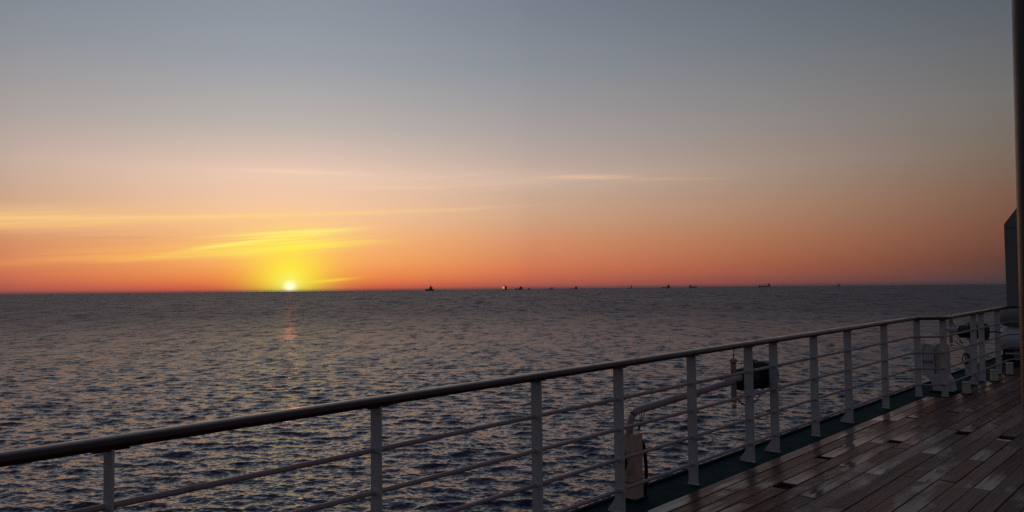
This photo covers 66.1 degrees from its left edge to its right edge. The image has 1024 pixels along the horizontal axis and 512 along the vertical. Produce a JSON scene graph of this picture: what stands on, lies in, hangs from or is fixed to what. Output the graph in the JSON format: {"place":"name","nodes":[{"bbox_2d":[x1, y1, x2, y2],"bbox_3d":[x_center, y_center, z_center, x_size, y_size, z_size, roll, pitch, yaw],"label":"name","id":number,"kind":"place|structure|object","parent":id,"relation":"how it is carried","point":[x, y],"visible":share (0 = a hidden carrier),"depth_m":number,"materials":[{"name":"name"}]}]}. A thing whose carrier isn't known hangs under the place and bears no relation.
{"place":"outdoors","nodes":[
{"label":"outdoors","id":0,"kind":"place"},
{"bbox_2d":[0,284,1007,511],"bbox_3d":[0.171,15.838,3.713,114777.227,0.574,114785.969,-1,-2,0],"label":"sea","id":1,"kind":"structure","parent":0,"point":[73,367],"depth_m":142.57,"materials":[{"name":"blue liquid"}]},
{"bbox_2d":[0,0,1016,294],"label":"sky","id":2,"kind":"structure","parent":0,"point":[147,146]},
{"bbox_2d":[569,354,1020,511],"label":"deck margin","id":3,"kind":"object","parent":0,"point":[666,489],"visible":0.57,"depth_m":7.45,"materials":[{"name":"teal paint"}]},
{"bbox_2d":[0,306,1019,511],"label":"railing","id":4,"kind":"object","parent":3,"relation":"on","point":[108,446],"visible":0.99,"depth_m":5.45,"materials":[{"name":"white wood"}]},
{"bbox_2d":[613,349,778,502],"bbox_3d":[1.767,1.364,6.955,0.276,1.044,2.762,-3,-3,41],"label":"floodlight","id":5,"kind":"object","parent":4,"relation":"attached to","point":[634,442],"visible":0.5,"depth_m":6.11,"materials":[{"name":"beige paint"}]},
{"bbox_2d":[946,312,1001,376],"bbox_3d":[7.491,1.436,12.811,0.842,1.033,0.287,-2,-3,38],"label":"floodlight","id":6,"kind":"object","parent":4,"relation":"attached to","point":[967,350],"visible":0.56,"depth_m":12.80,"materials":[{"name":"white paint"}]},
{"bbox_2d":[921,343,960,393],"bbox_3d":[6.116,1.587,11.236,0.425,0.684,0.300,-3,-3,43],"label":"gooseneck vent","id":7,"kind":"object","parent":3,"relation":"on","point":[932,361],"visible":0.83,"depth_m":11.21,"materials":[{"name":"white metal"}]},
{"bbox_2d":[646,366,1023,511],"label":"deck","id":8,"kind":"structure","parent":0,"point":[932,461],"depth_m":6.80,"materials":[{"name":"brown wood"}]},
{"bbox_2d":[960,381,972,394],"bbox_3d":[6.302,1.828,10.919,0.150,0.172,0.150,-1,-2,0],"label":"pipe stub","id":9,"kind":"object","parent":8,"relation":"on","point":[966,387],"visible":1,"depth_m":10.88,"materials":[{"name":"yellow paint"}]},
{"bbox_2d":[989,369,999,381],"bbox_3d":[7.437,1.841,12.144,0.150,0.182,0.150,-1,-2,0],"label":"pipe stub","id":10,"kind":"object","parent":8,"relation":"on","point":[993,375],"visible":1,"depth_m":12.10,"materials":[{"name":"yellow paint"}]},
{"bbox_2d":[1004,362,1014,374],"bbox_3d":[8.131,1.841,12.864,0.150,0.202,0.150,-1,-2,0],"label":"pipe stub","id":11,"kind":"object","parent":8,"relation":"on","point":[1009,368],"visible":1,"depth_m":12.82,"materials":[{"name":"yellow paint"}]},
{"bbox_2d":[1004,208,1019,358],"bbox_3d":[10.743,0.316,15.184,1.900,3.314,1.120,-3,-3,43],"label":"ventilation casing","id":12,"kind":"object","parent":8,"relation":"on","point":[1011,254],"visible":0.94,"depth_m":15.37,"materials":[{"name":"grey paint"}]},
{"bbox_2d":[1003,348,1020,365],"bbox_3d":[9.745,1.786,13.675,2.010,0.307,0.720,-3,-3,43],"label":"raft cradle","id":13,"kind":"object","parent":8,"relation":"on","point":[1007,354],"visible":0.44,"depth_m":14.15,"materials":[{"name":"paint"}]},
{"bbox_2d":[1000,327,1019,350],"bbox_3d":[9.588,1.492,13.911,1.740,0.453,0.452,-3,-3,43],"label":"liferaft canister","id":14,"kind":"object","parent":13,"relation":"on","point":[1010,340],"visible":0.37,"depth_m":14.22,"materials":[{"name":"white paint"}]},
{"bbox_2d":[1000,308,1019,326],"bbox_3d":[9.591,1.075,13.922,1.720,0.403,0.402,-3,-3,43],"label":"liferaft canister","id":15,"kind":"object","parent":14,"relation":"on","point":[1012,314],"visible":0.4,"depth_m":14.24,"materials":[{"name":"grey paint"}]},
{"bbox_2d":[1011,0,1023,483],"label":"awning pole","id":16,"kind":"object","parent":8,"relation":"on","point":[1018,37],"visible":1,"depth_m":2.50,"materials":[{"name":"paint"}]},
{"bbox_2d":[776,433,1013,490],"bbox_3d":[7.328,1.710,3.381,13.170,0.476,33.000,-3,-3,43],"label":"deck substrate","id":17,"kind":"object","parent":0,"point":[787,488],"depth_m":7.31,"materials":[{"name":"brown wood"}]}
]}

